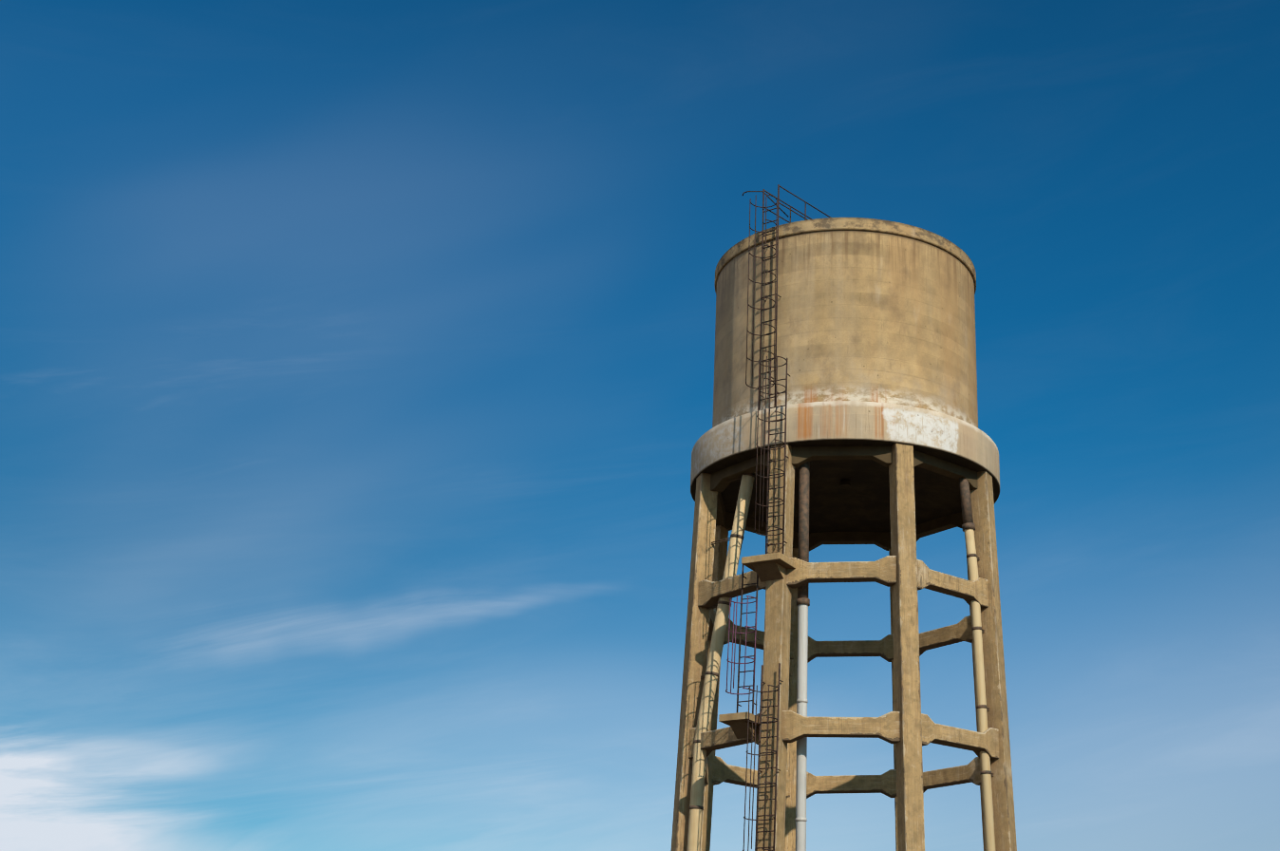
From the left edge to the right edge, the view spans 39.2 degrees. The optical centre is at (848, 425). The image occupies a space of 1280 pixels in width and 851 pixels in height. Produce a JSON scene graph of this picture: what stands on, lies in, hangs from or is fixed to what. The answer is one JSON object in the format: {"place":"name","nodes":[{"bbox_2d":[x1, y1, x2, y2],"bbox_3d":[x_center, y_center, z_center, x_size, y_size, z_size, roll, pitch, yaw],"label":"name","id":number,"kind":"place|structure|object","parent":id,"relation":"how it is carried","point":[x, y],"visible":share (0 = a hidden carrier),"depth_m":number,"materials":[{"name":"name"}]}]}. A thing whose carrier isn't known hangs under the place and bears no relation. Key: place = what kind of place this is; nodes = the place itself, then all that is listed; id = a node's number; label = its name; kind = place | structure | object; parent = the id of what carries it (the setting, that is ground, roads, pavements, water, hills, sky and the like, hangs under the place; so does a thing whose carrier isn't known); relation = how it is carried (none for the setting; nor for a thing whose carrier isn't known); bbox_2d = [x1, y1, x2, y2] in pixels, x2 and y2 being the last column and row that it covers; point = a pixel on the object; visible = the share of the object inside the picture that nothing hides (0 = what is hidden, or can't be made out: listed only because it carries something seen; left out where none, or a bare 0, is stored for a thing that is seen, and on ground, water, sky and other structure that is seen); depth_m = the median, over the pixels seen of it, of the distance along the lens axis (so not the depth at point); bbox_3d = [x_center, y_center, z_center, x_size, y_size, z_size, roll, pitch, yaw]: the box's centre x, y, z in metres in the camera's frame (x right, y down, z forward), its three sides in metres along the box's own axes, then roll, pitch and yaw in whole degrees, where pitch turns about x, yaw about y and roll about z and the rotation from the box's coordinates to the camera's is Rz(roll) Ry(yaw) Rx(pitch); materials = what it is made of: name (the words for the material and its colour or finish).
{"place":"outdoors","nodes":[
{"label":"outdoors","id":0,"kind":"place"},
{"bbox_2d":[0,0,1279,850],"label":"sky","id":1,"kind":"structure","parent":0,"point":[356,357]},
{"label":"ground","id":2,"kind":"structure","parent":0,"visible":0},
{"bbox_2d":[686,471,755,850],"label":"pipe","id":3,"kind":"object","parent":2,"relation":"on","point":[697,791],"visible":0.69,"depth_m":36.47,"materials":[{"name":"beige metal"}]},
{"bbox_2d":[689,472,755,809],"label":"clamps","id":4,"kind":"object","parent":3,"relation":"attached to","point":[713,672],"visible":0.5,"depth_m":36.98,"materials":[{"name":"metal"}]},
{"bbox_2d":[795,603,808,850],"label":"pipe","id":5,"kind":"object","parent":2,"relation":"on","point":[801,743],"visible":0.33,"depth_m":34.87,"materials":[{"name":"metal"}]},
{"bbox_2d":[794,698,808,821],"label":"pipe brackets","id":6,"kind":"object","parent":5,"relation":"attached to","point":[798,701],"visible":0.75,"depth_m":34.38,"materials":[{"name":"grey metal"}]},
{"bbox_2d":[963,527,995,850],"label":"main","id":7,"kind":"object","parent":2,"relation":"on","point":[985,762],"visible":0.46,"depth_m":36.27,"materials":[{"name":"beige metal"}]},
{"bbox_2d":[959,477,975,531],"bbox_3d":[2.510,1.558,37.930,0.347,1.434,0.273,1,-21,-2],"label":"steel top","id":8,"kind":"object","parent":7,"relation":"attached to","point":[966,504],"visible":0.79,"depth_m":37.80,"materials":[{"name":"brown metal"}]},
{"bbox_3d":[-0.076,15.525,34.202,9.239,0.246,9.239,1,-21,-2],"label":"footing slab","id":9,"kind":"object","parent":2,"relation":"on","visible":0},
{"bbox_2d":[670,441,1016,850],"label":"columns","id":10,"kind":"structure","parent":9,"relation":"on","point":[708,560],"depth_m":36.09,"materials":[{"name":"concrete"}]},
{"bbox_2d":[718,552,795,738],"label":"ladder landing platforms","id":11,"kind":"object","parent":10,"relation":"attached to","point":[766,567],"visible":0.79,"depth_m":35.29,"materials":[{"name":"concrete"}]},
{"bbox_2d":[736,184,830,850],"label":"ladders","id":12,"kind":"object","parent":10,"relation":"on","point":[768,459],"visible":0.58,"depth_m":36.43,"materials":[{"name":"metal"}]},
{"bbox_2d":[725,595,757,694],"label":"ladder cages","id":13,"kind":"object","parent":12,"relation":"attached to","point":[745,632],"visible":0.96,"depth_m":34.91},
{"bbox_2d":[742,193,787,850],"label":"ladder cages","id":14,"kind":"object","parent":12,"relation":"attached to","point":[762,505],"visible":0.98,"depth_m":36.17,"materials":[{"name":"metal"}]},
{"bbox_2d":[688,555,998,798],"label":"horizontal braces","id":15,"kind":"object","parent":10,"relation":"attached to","point":[886,726],"depth_m":36.51,"materials":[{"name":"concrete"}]},
{"bbox_2d":[710,445,978,551],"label":"top ring beam","id":16,"kind":"structure","parent":10,"relation":"on","point":[800,456],"depth_m":38.10,"materials":[{"name":"concrete"}]},
{"bbox_2d":[690,400,999,502],"bbox_3d":[-0.076,1.142,39.839,6.900,0.850,6.900,1,-21,-2],"label":"tank ring","id":17,"kind":"object","parent":10,"relation":"on","point":[846,420],"visible":0.52,"depth_m":36.99,"materials":[{"name":"beige concrete"}]},
{"bbox_2d":[712,229,978,453],"bbox_3d":[-0.076,-1.209,40.760,6.000,4.240,6.000,1,-21,-2],"label":"water tank","id":18,"kind":"object","parent":10,"relation":"on","point":[875,316],"visible":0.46,"depth_m":38.45,"materials":[{"name":"beige concrete"}]},
{"bbox_2d":[714,217,976,294],"bbox_3d":[-0.076,-3.332,41.592,6.100,0.360,6.100,1,-21,-2],"label":"rim","id":19,"kind":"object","parent":18,"relation":"on","point":[863,224],"depth_m":39.06,"materials":[{"name":"beige concrete"}]},
{"bbox_2d":[691,439,999,532],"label":"tank underside","id":20,"kind":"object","parent":10,"relation":"on","point":[849,495],"depth_m":40.13,"materials":[{"name":"concrete"}]},
{"bbox_2d":[796,461,809,605],"bbox_3d":[-0.922,2.041,36.557,0.270,3.420,0.270,1,-21,-2],"label":"pipe","id":21,"kind":"object","parent":20,"relation":"attached to","point":[803,523],"visible":0.75,"depth_m":36.48,"materials":[{"name":"brown metal"}]},
{"bbox_2d":[966,553,993,775],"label":"clamps","id":22,"kind":"object","parent":10,"relation":"attached to","point":[980,705],"visible":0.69,"depth_m":36.32,"materials":[{"name":"metal"}]}
]}

